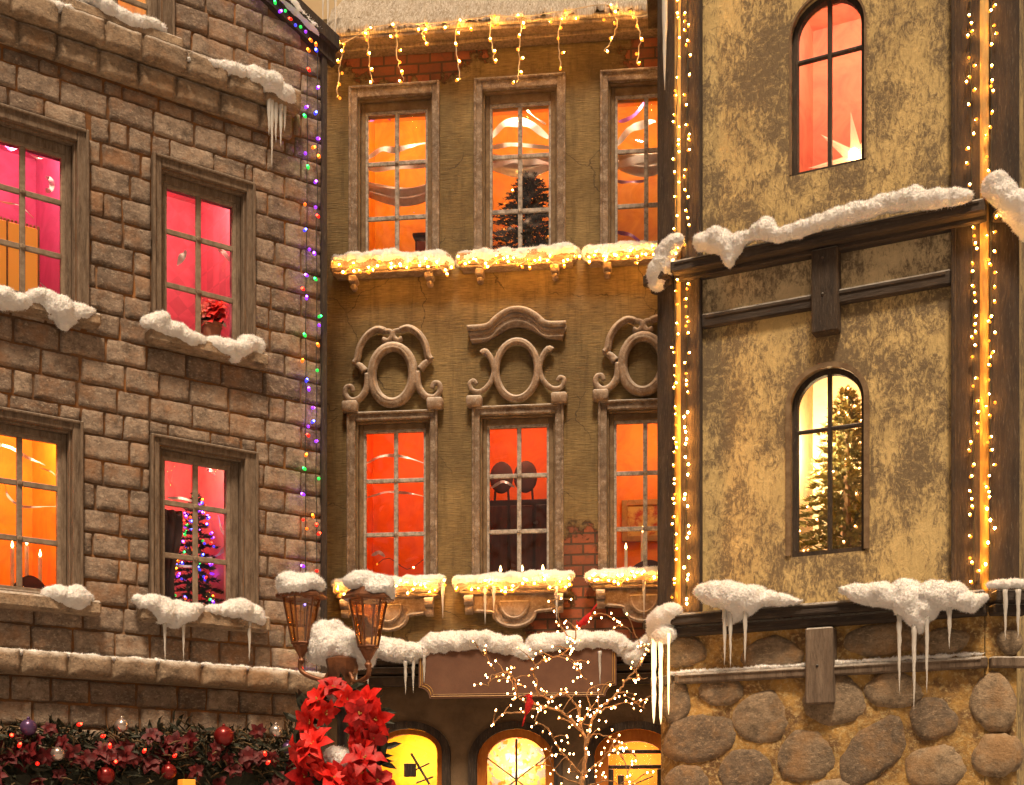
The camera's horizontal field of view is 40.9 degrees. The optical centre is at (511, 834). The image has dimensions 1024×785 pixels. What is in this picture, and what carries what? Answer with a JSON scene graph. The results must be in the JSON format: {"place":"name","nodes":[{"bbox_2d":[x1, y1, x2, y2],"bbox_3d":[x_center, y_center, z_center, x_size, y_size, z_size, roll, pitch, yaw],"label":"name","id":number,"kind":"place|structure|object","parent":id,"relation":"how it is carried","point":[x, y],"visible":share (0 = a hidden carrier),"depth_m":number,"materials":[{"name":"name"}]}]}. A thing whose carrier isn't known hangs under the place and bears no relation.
{"place":"outdoors","nodes":[
{"label":"outdoors","id":0,"kind":"place"},
{"bbox_2d":[302,0,341,18],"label":"background building","id":1,"kind":"structure","parent":0,"point":[315,6],"depth_m":14.50,"materials":[{"name":"beige"}]},
{"label":"ground","id":2,"kind":"structure","parent":0,"visible":0},
{"bbox_2d":[0,0,339,763],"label":"stone house","id":3,"kind":"structure","parent":2,"relation":"on","point":[152,148],"depth_m":9.50,"materials":[{"name":"brown stone"}]},
{"bbox_2d":[0,284,32,311],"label":"snow clump","id":4,"kind":"object","parent":3,"relation":"on","point":[11,299],"visible":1,"depth_m":8.72,"materials":[{"name":"white"}]},
{"bbox_2d":[0,217,39,290],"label":"cabinet","id":5,"kind":"object","parent":3,"relation":"in","point":[9,265],"visible":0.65,"depth_m":9.13,"materials":[{"name":"orange"}]},
{"bbox_2d":[10,541,44,588],"bbox_3d":[-3.288,-1.776,9.305,0.272,0.467,0.040,0,0,-37],"label":"candle holder","id":6,"kind":"object","parent":3,"relation":"in","point":[29,581],"visible":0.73,"depth_m":9.30,"materials":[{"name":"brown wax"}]},
{"bbox_2d":[0,146,54,288],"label":"ribbon streamer","id":7,"kind":"object","parent":3,"relation":"hanging from","point":[51,184],"visible":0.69,"depth_m":9.29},
{"bbox_2d":[0,444,55,507],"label":"ribbon streamer","id":8,"kind":"object","parent":3,"relation":"hanging from","point":[24,456],"visible":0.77,"depth_m":9.22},
{"bbox_2d":[0,103,100,329],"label":"window","id":9,"kind":"structure","parent":3,"relation":"in","point":[74,202],"depth_m":9.08,"materials":[{"name":"brown wood"}]},
{"bbox_2d":[0,406,100,616],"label":"window","id":10,"kind":"structure","parent":3,"relation":"in","point":[17,597],"depth_m":9.05,"materials":[{"name":"brown wood"}]},
{"bbox_2d":[25,286,96,331],"bbox_3d":[-2.932,-3.403,8.942,0.483,0.262,0.217,0,0,-37],"label":"snow clump","id":11,"kind":"object","parent":3,"relation":"on","point":[66,312],"visible":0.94,"depth_m":8.88,"materials":[{"name":"white"}]},
{"bbox_2d":[40,583,94,610],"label":"snow clump","id":12,"kind":"object","parent":3,"relation":"on","point":[77,596],"visible":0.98,"depth_m":8.91,"materials":[{"name":"white"}]},
{"bbox_2d":[80,0,167,32],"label":"snow clump","id":13,"kind":"object","parent":3,"relation":"on","point":[120,13],"visible":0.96,"depth_m":9.16,"materials":[{"name":"white"}]},
{"bbox_2d":[64,0,183,47],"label":"window","id":14,"kind":"structure","parent":3,"relation":"in","point":[163,10],"depth_m":9.39,"materials":[{"name":"brown wood"}]},
{"bbox_2d":[0,709,309,784],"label":"christmas garland","id":15,"kind":"object","parent":3,"relation":"attached to","point":[65,757],"visible":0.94,"depth_m":8.98,"materials":[{"name":"green plant"}]},
{"bbox_2d":[5,647,321,673],"bbox_3d":[-2.380,-1.171,9.356,2.463,0.081,0.082,0,0,-37],"label":"snow cover","id":16,"kind":"object","parent":3,"relation":"on","point":[289,670],"visible":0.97,"depth_m":9.42,"materials":[{"name":"white"}]},
{"bbox_2d":[131,592,204,628],"bbox_3d":[-2.345,-1.517,9.382,0.534,0.238,0.225,0,0,-37],"label":"snow clump","id":17,"kind":"object","parent":3,"relation":"on","point":[176,613],"visible":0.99,"depth_m":9.32,"materials":[{"name":"white"}]},
{"bbox_2d":[139,309,207,346],"bbox_3d":[-2.308,-3.452,9.411,0.513,0.227,0.197,0,0,-37],"label":"snow clump","id":18,"kind":"object","parent":3,"relation":"on","point":[163,322],"visible":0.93,"depth_m":9.33,"materials":[{"name":"white"}]},
{"bbox_2d":[165,509,182,599],"bbox_3d":[-2.444,-1.930,9.709,0.238,0.733,0.040,0,0,-37],"label":"curtain","id":19,"kind":"object","parent":3,"relation":"hanging from","point":[173,527],"visible":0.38,"depth_m":9.73,"materials":[{"name":"brown fabric"}]},
{"bbox_2d":[168,468,223,567],"bbox_3d":[-2.267,-2.292,9.960,0.482,0.747,0.039,0,0,-37],"label":"ribbon streamer","id":20,"kind":"object","parent":3,"relation":"hanging from","point":[190,500],"visible":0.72,"depth_m":10.00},
{"bbox_2d":[174,492,223,603],"bbox_3d":[-2.308,-2.028,10.061,0.567,0.978,0.507,0,0,0],"label":"christmas tree","id":21,"kind":"object","parent":3,"relation":"in","point":[201,589],"visible":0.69,"depth_m":10.02,"materials":[{"name":"green plant"}]},
{"bbox_2d":[135,433,269,633],"bbox_3d":[-2.170,-2.090,9.623,0.954,1.291,0.235,0,0,-37],"label":"window","id":22,"kind":"structure","parent":3,"relation":"in","point":[249,465],"depth_m":9.69,"materials":[{"name":"brown wood"}]},
{"bbox_2d":[177,248,229,265],"bbox_3d":[-2.230,-4.187,9.991,0.435,0.218,0.026,0,0,-37],"label":"ribbon streamer","id":23,"kind":"object","parent":3,"relation":"hanging from","point":[182,257],"visible":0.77,"depth_m":9.90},
{"bbox_2d":[144,152,267,370],"bbox_3d":[-2.155,-3.998,9.634,0.883,1.319,0.235,0,0,-37],"label":"window","id":24,"kind":"structure","parent":3,"relation":"in","point":[243,248],"depth_m":9.68,"materials":[{"name":"brown wood"}]},
{"bbox_2d":[201,299,228,336],"bbox_3d":[-2.135,-3.660,9.802,0.227,0.336,0.242,0,0,-37],"label":"potted poinsettia","id":25,"kind":"object","parent":3,"relation":"in","point":[214,314],"visible":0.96,"depth_m":9.75,"materials":[{"name":"plant"}]},
{"bbox_2d":[206,334,265,363],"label":"snow clump","id":26,"kind":"object","parent":3,"relation":"on","point":[241,346],"visible":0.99,"depth_m":9.65,"materials":[{"name":"white"}]},
{"bbox_2d":[204,597,267,625],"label":"snow clump","id":27,"kind":"object","parent":3,"relation":"on","point":[245,609],"visible":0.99,"depth_m":9.63,"materials":[{"name":"white"}]},
{"bbox_2d":[187,55,295,103],"bbox_3d":[-1.907,-5.346,9.688,0.892,0.235,0.216,0,0,-37],"label":"snow clump","id":28,"kind":"object","parent":3,"relation":"on","point":[271,80],"visible":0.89,"depth_m":9.72,"materials":[{"name":"white"}]},
{"bbox_2d":[270,100,273,162],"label":"icicle","id":29,"kind":"object","parent":3,"relation":"hanging from","point":[272,116],"visible":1,"depth_m":9.82,"materials":[{"name":"white"}]},
{"bbox_2d":[272,0,317,46],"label":"light string","id":30,"kind":"object","parent":3,"relation":"attached to","point":[294,24],"visible":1,"depth_m":9.92,"materials":[{"name":"plastic"}]},
{"bbox_2d":[280,0,318,35],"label":"snow cover","id":31,"kind":"object","parent":3,"relation":"on","point":[296,9],"visible":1,"depth_m":10.00,"materials":[{"name":"white"}]},
{"bbox_2d":[301,48,321,671],"bbox_3d":[-1.479,-3.461,10.065,0.184,4.621,0.049,0,0,-37],"label":"light string","id":32,"kind":"object","parent":3,"relation":"attached to","point":[306,299],"visible":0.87,"depth_m":10.07,"materials":[{"name":"plastic"}]},
{"bbox_2d":[275,586,393,747],"bbox_3d":[-1.005,0.037,7.959,0.784,3.126,0.368,0,0,31],"label":"street lamp","id":33,"kind":"object","parent":2,"relation":"on","point":[346,666],"visible":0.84,"depth_m":7.93,"materials":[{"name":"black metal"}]},
{"bbox_2d":[275,570,326,598],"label":"snow clump","id":34,"kind":"object","parent":33,"relation":"on","point":[290,581],"visible":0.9,"depth_m":7.92,"materials":[{"name":"white"}]},
{"bbox_2d":[279,672,401,784],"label":"poinsettia wreath","id":35,"kind":"object","parent":33,"relation":"attached to","point":[367,718],"visible":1,"depth_m":7.70,"materials":[{"name":"red plant"}]},
{"bbox_2d":[323,745,349,767],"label":"snow clump","id":36,"kind":"object","parent":35,"relation":"on","point":[335,753],"visible":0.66,"depth_m":7.80,"materials":[{"name":"white"}]},
{"bbox_2d":[305,618,378,670],"bbox_3d":[-1.004,-1.115,8.071,0.463,0.324,0.324,0,0,0],"label":"snow clump","id":37,"kind":"object","parent":33,"relation":"on","point":[329,638],"visible":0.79,"depth_m":7.98,"materials":[{"name":"white"}]},
{"bbox_2d":[341,568,396,605],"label":"snow clump","id":38,"kind":"object","parent":33,"relation":"on","point":[369,581],"visible":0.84,"depth_m":7.71,"materials":[{"name":"white"}]},
{"bbox_2d":[322,0,660,784],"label":"stucco house","id":39,"kind":"structure","parent":2,"relation":"on","point":[462,380],"depth_m":11.04,"materials":[{"name":"paint"}]},
{"bbox_2d":[331,409,440,631],"bbox_3d":[-0.994,-2.520,11.089,0.890,1.781,0.255,0,0,7],"label":"window","id":40,"kind":"structure","parent":39,"relation":"in","point":[419,602],"depth_m":11.11,"materials":[{"name":"brown wood"}]},
{"bbox_2d":[331,573,445,586],"bbox_3d":[-0.992,-1.997,11.026,0.958,0.203,0.240,0,0,7],"label":"snow cover","id":41,"kind":"object","parent":39,"relation":"on","point":[409,579],"visible":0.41,"depth_m":10.93,"materials":[{"name":"white"}]},
{"bbox_2d":[329,80,450,291],"bbox_3d":[-0.967,-5.222,11.086,0.979,1.648,0.255,0,0,7],"label":"window","id":42,"kind":"structure","parent":39,"relation":"in","point":[359,113],"depth_m":11.11,"materials":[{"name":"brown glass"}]},
{"bbox_2d":[335,579,445,596],"bbox_3d":[-0.966,-1.947,10.906,0.899,0.142,0.060,0,0,7],"label":"light string","id":43,"kind":"object","parent":39,"relation":"attached to","point":[414,585],"visible":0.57,"depth_m":10.88,"materials":[{"name":"glass"}]},
{"bbox_2d":[331,247,454,267],"bbox_3d":[-0.957,-4.604,11.018,1.037,0.202,0.205,0,0,7],"label":"snow cover","id":44,"kind":"object","parent":39,"relation":"on","point":[440,256],"visible":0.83,"depth_m":10.94,"materials":[{"name":"white"}]},
{"bbox_2d":[333,258,454,276],"bbox_3d":[-0.944,-4.489,10.898,0.989,0.181,0.059,0,0,7],"label":"light string","id":45,"kind":"object","parent":39,"relation":"attached to","point":[389,267],"visible":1,"depth_m":10.89,"materials":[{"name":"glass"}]},
{"bbox_2d":[367,454,423,556],"bbox_3d":[-0.973,-2.739,11.437,0.491,0.859,0.032,0,0,8],"label":"ribbon streamer","id":46,"kind":"object","parent":39,"relation":"hanging from","point":[381,553],"visible":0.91,"depth_m":11.45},
{"bbox_2d":[369,182,425,206],"bbox_3d":[-0.890,-5.384,11.533,0.717,0.227,0.070,0,0,7],"label":"fabric swag","id":47,"kind":"object","parent":39,"relation":"hanging from","point":[385,194],"visible":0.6,"depth_m":11.54,"materials":[{"name":"white fabric"}]},
{"bbox_2d":[369,119,425,171],"bbox_3d":[-0.961,-5.763,11.436,0.503,0.472,0.035,0,0,8],"label":"ribbon streamer","id":48,"kind":"object","parent":39,"relation":"hanging from","point":[389,149],"visible":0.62,"depth_m":11.44,"materials":[{"name":"fabric"}]},
{"bbox_2d":[412,232,425,251],"bbox_3d":[-0.691,-4.864,11.720,0.280,0.450,0.220,0,0,7],"label":"cabinet","id":49,"kind":"object","parent":39,"relation":"in","point":[420,241],"visible":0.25,"depth_m":11.63,"materials":[{"name":"brown wood"}]},
{"bbox_2d":[387,721,450,784],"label":"shop window","id":50,"kind":"structure","parent":39,"relation":"in","point":[442,745],"depth_m":11.09,"materials":[{"name":"orange wood"}]},
{"bbox_2d":[336,4,647,99],"bbox_3d":[-0.139,-6.142,10.765,2.555,0.577,0.086,0,0,7],"label":"light string","id":51,"kind":"object","parent":39,"relation":"hanging from","point":[490,40],"visible":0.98,"depth_m":10.76,"materials":[{"name":"plastic"}]},
{"bbox_2d":[490,461,512,499],"bbox_3d":[-0.096,-2.568,11.445,0.200,1.111,0.220,0,0,7],"label":"oval back chair","id":52,"kind":"object","parent":39,"relation":"in","point":[501,467],"visible":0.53,"depth_m":11.50,"materials":[{"name":"wood"}]},
{"bbox_2d":[363,628,658,666],"bbox_3d":[-0.017,-1.451,10.752,2.787,0.336,0.262,0,0,7],"label":"snow cover","id":53,"kind":"object","parent":39,"relation":"on","point":[622,646],"visible":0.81,"depth_m":10.68,"materials":[{"name":"white"}]},
{"bbox_2d":[451,568,574,588],"bbox_3d":[0.008,-2.019,10.898,0.999,0.177,0.210,0,0,7],"label":"snow cover","id":54,"kind":"object","parent":39,"relation":"on","point":[510,576],"visible":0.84,"depth_m":10.83,"materials":[{"name":"white"}]},
{"bbox_2d":[455,575,572,594],"bbox_3d":[0.012,-1.954,10.779,0.929,0.150,0.063,0,0,7],"label":"light string","id":55,"kind":"object","parent":39,"relation":"attached to","point":[511,586],"visible":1,"depth_m":10.78,"materials":[{"name":"glass"}]},
{"bbox_2d":[456,403,571,627],"bbox_3d":[0.021,-2.530,10.965,0.918,1.780,0.255,0,0,7],"label":"window","id":56,"kind":"structure","parent":39,"relation":"in","point":[518,609],"depth_m":10.98,"materials":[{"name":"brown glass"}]},
{"bbox_2d":[468,721,562,784],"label":"shop window","id":57,"kind":"structure","parent":39,"relation":"in","point":[508,757],"depth_m":11.06,"materials":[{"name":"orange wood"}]},
{"bbox_2d":[457,72,576,284],"bbox_3d":[0.044,-5.222,10.962,0.949,1.639,0.255,0,0,7],"label":"window","id":58,"kind":"structure","parent":39,"relation":"in","point":[555,98],"depth_m":10.99,"materials":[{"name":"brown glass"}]},
{"bbox_2d":[419,648,616,698],"bbox_3d":[0.039,-1.253,10.710,1.549,0.376,0.044,0,0,7],"label":"signboard","id":59,"kind":"object","parent":39,"relation":"attached to","point":[453,675],"visible":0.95,"depth_m":10.70,"materials":[{"name":"wood"}]},
{"bbox_2d":[455,241,580,266],"bbox_3d":[0.041,-4.595,10.893,1.022,0.181,0.208,0,0,7],"label":"snow cover","id":60,"kind":"object","parent":39,"relation":"on","point":[486,253],"visible":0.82,"depth_m":10.82,"materials":[{"name":"white"}]},
{"bbox_2d":[490,499,546,572],"bbox_3d":[0.087,-2.382,11.356,0.626,0.740,0.152,0,0,7],"label":"table","id":61,"kind":"object","parent":39,"relation":"in","point":[503,547],"visible":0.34,"depth_m":11.29,"materials":[{"name":"brown wood"}]},
{"bbox_2d":[457,255,580,269],"bbox_3d":[0.051,-4.492,10.779,0.982,0.143,0.059,0,0,6],"label":"light string","id":62,"kind":"object","parent":39,"relation":"attached to","point":[517,264],"visible":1,"depth_m":10.78,"materials":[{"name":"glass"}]},
{"bbox_2d":[492,171,548,249],"bbox_3d":[0.141,-5.037,11.425,1.005,1.020,0.985,0,0,-18],"label":"christmas tree","id":63,"kind":"object","parent":39,"relation":"in","point":[531,185],"visible":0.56,"depth_m":11.34,"materials":[{"name":"green plant"}]},
{"bbox_2d":[493,110,548,167],"bbox_3d":[0.068,-5.747,11.309,0.503,0.517,0.047,0,0,7],"label":"ribbon streamer","id":64,"kind":"object","parent":39,"relation":"hanging from","point":[533,126],"visible":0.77,"depth_m":11.31,"materials":[{"name":"fabric"}]},
{"bbox_2d":[493,154,548,177],"bbox_3d":[0.108,-5.548,11.370,0.698,0.227,0.070,0,0,7],"label":"fabric swag","id":65,"kind":"object","parent":39,"relation":"hanging from","point":[511,169],"visible":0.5,"depth_m":11.38,"materials":[{"name":"white fabric"}]},
{"bbox_2d":[514,461,536,498],"bbox_3d":[0.105,-2.568,11.420,0.200,1.111,0.220,0,0,7],"label":"oval back chair","id":66,"kind":"object","parent":39,"relation":"in","point":[528,485],"visible":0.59,"depth_m":11.47,"materials":[{"name":"wood"}]},
{"bbox_2d":[580,239,656,261],"bbox_3d":[0.952,-4.586,10.780,0.842,0.159,0.199,0,0,7],"label":"snow cover","id":67,"kind":"object","parent":39,"relation":"on","point":[604,249],"visible":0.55,"depth_m":10.73,"materials":[{"name":"white"}]},
{"bbox_2d":[584,566,656,581],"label":"snow cover","id":68,"kind":"object","parent":39,"relation":"on","point":[619,572],"visible":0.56,"depth_m":10.74,"materials":[{"name":"white"}]},
{"bbox_2d":[586,245,654,263],"bbox_3d":[0.969,-4.487,10.665,0.784,0.155,0.065,0,0,8],"label":"light string","id":69,"kind":"object","parent":39,"relation":"attached to","point":[616,256],"visible":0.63,"depth_m":10.68,"materials":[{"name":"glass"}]},
{"bbox_2d":[585,67,656,278],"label":"window","id":70,"kind":"structure","parent":39,"relation":"in","point":[638,89],"depth_m":10.89,"materials":[{"name":"brown wood"}]},
{"bbox_2d":[588,571,656,585],"bbox_3d":[0.977,-1.983,10.662,0.779,0.126,0.067,0,0,7],"label":"light string","id":71,"kind":"object","parent":39,"relation":"attached to","point":[619,583],"visible":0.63,"depth_m":10.67,"materials":[{"name":"glass"}]},
{"bbox_2d":[588,398,656,622],"bbox_3d":[1.039,-2.547,10.840,0.866,1.764,0.255,0,0,7],"label":"window","id":72,"kind":"structure","parent":39,"relation":"in","point":[628,596],"depth_m":10.87,"materials":[{"name":"brown wood"}]},
{"bbox_2d":[586,721,660,784],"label":"shop window","id":73,"kind":"structure","parent":39,"relation":"in","point":[639,731],"depth_m":10.91,"materials":[{"name":"orange wood"}]},
{"bbox_2d":[618,102,655,241],"bbox_3d":[1.008,-5.374,11.195,0.327,1.173,0.034,0,0,8],"label":"ribbon streamer","id":74,"kind":"object","parent":39,"relation":"hanging from","point":[632,160],"visible":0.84,"depth_m":11.20,"materials":[{"name":"fabric"}]},
{"bbox_2d":[618,149,656,176],"bbox_3d":[1.107,-5.533,11.287,0.687,0.263,0.070,0,0,7],"label":"fabric swag","id":75,"kind":"object","parent":39,"relation":"hanging from","point":[636,169],"visible":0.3,"depth_m":11.30,"materials":[{"name":"white fabric"}]},
{"bbox_2d":[622,499,656,542],"bbox_3d":[1.162,-2.692,11.802,0.440,0.360,0.035,0,0,7],"label":"framed picture","id":76,"kind":"object","parent":39,"relation":"attached to","point":[632,513],"visible":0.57,"depth_m":11.80,"materials":[{"name":"orange paper"}]},
{"bbox_2d":[624,531,656,567],"bbox_3d":[1.084,-2.274,11.230,0.385,0.492,0.040,0,0,7],"label":"candle holder","id":77,"kind":"object","parent":39,"relation":"in","point":[649,563],"visible":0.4,"depth_m":11.22,"materials":[{"name":"brown metal"}]},
{"bbox_2d":[472,598,654,784],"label":"twig tree","id":78,"kind":"object","parent":2,"relation":"on","point":[583,772],"visible":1,"depth_m":9.32,"materials":[{"name":"brown plant"}]},
{"bbox_2d":[522,692,534,726],"bbox_3d":[0.109,-0.832,9.133,0.092,0.230,0.065,0,0,0],"label":"cardinal bird","id":79,"kind":"object","parent":78,"relation":"on","point":[529,703],"visible":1,"depth_m":9.11},
{"bbox_2d":[643,0,1023,784],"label":"timbered house","id":80,"kind":"structure","parent":2,"relation":"on","point":[789,338],"depth_m":9.07,"materials":[{"name":"paint"}]},
{"bbox_2d":[645,602,682,645],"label":"snow clump","id":81,"kind":"object","parent":80,"relation":"on","point":[658,625],"visible":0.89,"depth_m":9.49,"materials":[{"name":"white"}]},
{"bbox_2d":[651,636,656,722],"bbox_3d":[0.990,-1.083,9.594,0.037,0.617,0.036,0,0,22],"label":"glowing icicle","id":82,"kind":"object","parent":81,"relation":"hanging from","point":[653,657],"visible":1,"depth_m":9.58,"materials":[{"name":"white"}]},
{"bbox_2d":[658,642,662,722],"bbox_3d":[1.032,-1.065,9.530,0.031,0.606,0.031,0,0,22],"label":"glowing icicle","id":83,"kind":"object","parent":81,"relation":"hanging from","point":[660,645],"visible":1,"depth_m":9.52,"materials":[{"name":"white"}]},
{"bbox_2d":[667,633,669,714],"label":"glowing icicle","id":84,"kind":"object","parent":81,"relation":"hanging from","point":[668,660],"visible":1,"depth_m":9.45,"materials":[{"name":"white"}]},
{"bbox_2d":[662,0,666,86],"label":"icicle","id":85,"kind":"object","parent":80,"relation":"hanging from","point":[664,17],"visible":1,"depth_m":9.48,"materials":[{"name":"white"}]},
{"bbox_2d":[646,231,684,292],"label":"snow clump","id":86,"kind":"object","parent":80,"relation":"on","point":[664,252],"visible":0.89,"depth_m":9.53,"materials":[{"name":"white"}]},
{"bbox_2d":[670,0,690,604],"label":"light string","id":87,"kind":"object","parent":80,"relation":"attached to","point":[674,229],"visible":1,"depth_m":9.51,"materials":[{"name":"plastic"}]},
{"bbox_2d":[693,579,802,625],"bbox_3d":[1.572,-1.562,9.194,0.777,0.335,0.260,0,0,27],"label":"snow clump","id":88,"kind":"object","parent":80,"relation":"on","point":[735,598],"visible":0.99,"depth_m":9.14,"materials":[{"name":"white"}]},
{"bbox_2d":[722,608,726,664],"bbox_3d":[1.427,-1.356,9.234,0.033,0.442,0.034,0,0,-23],"label":"icicle","id":89,"kind":"object","parent":88,"relation":"hanging from","point":[724,614],"visible":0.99,"depth_m":9.22,"materials":[{"name":"white"}]},
{"bbox_2d":[728,611,732,666],"bbox_3d":[1.464,-1.340,9.215,0.039,0.442,0.040,0,0,23],"label":"icicle","id":90,"kind":"object","parent":88,"relation":"hanging from","point":[730,619],"visible":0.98,"depth_m":9.21,"materials":[{"name":"white"}]},
{"bbox_2d":[743,611,747,658],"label":"icicle","id":91,"kind":"object","parent":88,"relation":"hanging from","point":[745,614],"visible":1,"depth_m":9.16,"materials":[{"name":"white"}]},
{"bbox_2d":[670,652,983,675],"bbox_3d":[2.029,-1.126,9.102,2.114,0.069,0.068,0,0,27],"label":"snow cover","id":92,"kind":"object","parent":80,"relation":"on","point":[864,660],"visible":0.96,"depth_m":9.00,"materials":[{"name":"white"}]},
{"bbox_2d":[789,0,865,175],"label":"arched window","id":93,"kind":"structure","parent":80,"relation":"in","point":[794,63],"depth_m":9.20,"materials":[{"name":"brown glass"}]},
{"bbox_2d":[785,361,869,556],"bbox_3d":[2.111,-2.497,9.165,0.557,1.269,0.116,0,0,27],"label":"arched window","id":94,"kind":"structure","parent":80,"relation":"in","point":[792,432],"depth_m":9.18,"materials":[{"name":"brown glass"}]},
{"bbox_2d":[799,384,860,552],"bbox_3d":[2.405,-2.458,9.718,0.957,1.440,0.933,0,0,0],"label":"christmas tree","id":95,"kind":"object","parent":80,"relation":"in","point":[846,481],"visible":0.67,"depth_m":9.65,"materials":[{"name":"green plant"}]},
{"bbox_2d":[692,183,974,268],"bbox_3d":[2.055,-3.963,8.956,1.860,0.324,0.207,0,0,27],"label":"snow clump","id":96,"kind":"object","parent":80,"relation":"on","point":[726,245],"visible":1,"depth_m":8.90,"materials":[{"name":"white"}]},
{"bbox_2d":[810,114,860,167],"bbox_3d":[2.317,-4.585,9.301,0.664,0.669,0.164,0,0,27],"label":"star lamp","id":97,"kind":"object","parent":80,"relation":"in","point":[852,152],"visible":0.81,"depth_m":9.34,"materials":[{"name":"yellow"}]},
{"bbox_2d":[837,577,988,634],"bbox_3d":[2.535,-1.445,8.711,0.945,0.380,0.264,0,0,27],"label":"snow clump","id":98,"kind":"object","parent":80,"relation":"on","point":[910,601],"visible":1,"depth_m":8.62,"materials":[{"name":"white"}]},
{"bbox_2d":[896,615,901,694],"bbox_3d":[2.453,-1.142,8.705,0.036,0.518,0.036,0,0,-22],"label":"icicle","id":99,"kind":"object","parent":98,"relation":"hanging from","point":[899,628],"visible":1,"depth_m":8.70,"materials":[{"name":"white"}]},
{"bbox_2d":[911,625,916,705],"bbox_3d":[2.534,-1.050,8.661,0.032,0.540,0.032,0,0,-23],"label":"icicle","id":100,"kind":"object","parent":98,"relation":"hanging from","point":[914,633],"visible":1,"depth_m":8.65,"materials":[{"name":"white"}]},
{"bbox_2d":[925,615,929,689],"bbox_3d":[2.604,-1.144,8.628,0.039,0.514,0.038,0,0,-22],"label":"icicle","id":101,"kind":"object","parent":98,"relation":"hanging from","point":[927,620],"visible":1,"depth_m":8.62,"materials":[{"name":"white"}]},
{"bbox_2d":[946,607,951,648],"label":"icicle","id":102,"kind":"object","parent":98,"relation":"hanging from","point":[949,615],"visible":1,"depth_m":8.55,"materials":[{"name":"white"}]},
{"bbox_2d":[965,0,997,583],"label":"light string","id":103,"kind":"object","parent":80,"relation":"attached to","point":[973,286],"visible":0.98,"depth_m":8.60,"materials":[{"name":"plastic"}]},
{"bbox_2d":[980,169,1023,242],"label":"snow clump","id":104,"kind":"object","parent":80,"relation":"on","point":[1002,192],"visible":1,"depth_m":8.47,"materials":[{"name":"white"}]},
{"bbox_2d":[985,577,1023,589],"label":"snow clump","id":105,"kind":"object","parent":80,"relation":"on","point":[1015,583],"visible":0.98,"depth_m":8.51,"materials":[{"name":"white"}]},
{"bbox_2d":[1003,589,1007,639],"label":"icicle","id":106,"kind":"object","parent":105,"relation":"hanging from","point":[1005,599],"visible":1,"depth_m":8.48,"materials":[{"name":"white"}]},
{"bbox_2d":[1015,589,1020,634],"bbox_3d":[3.127,-1.364,8.495,0.036,0.301,0.036,0,0,22],"label":"icicle","id":107,"kind":"object","parent":105,"relation":"hanging from","point":[1018,595],"visible":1,"depth_m":8.48,"materials":[{"name":"white"}]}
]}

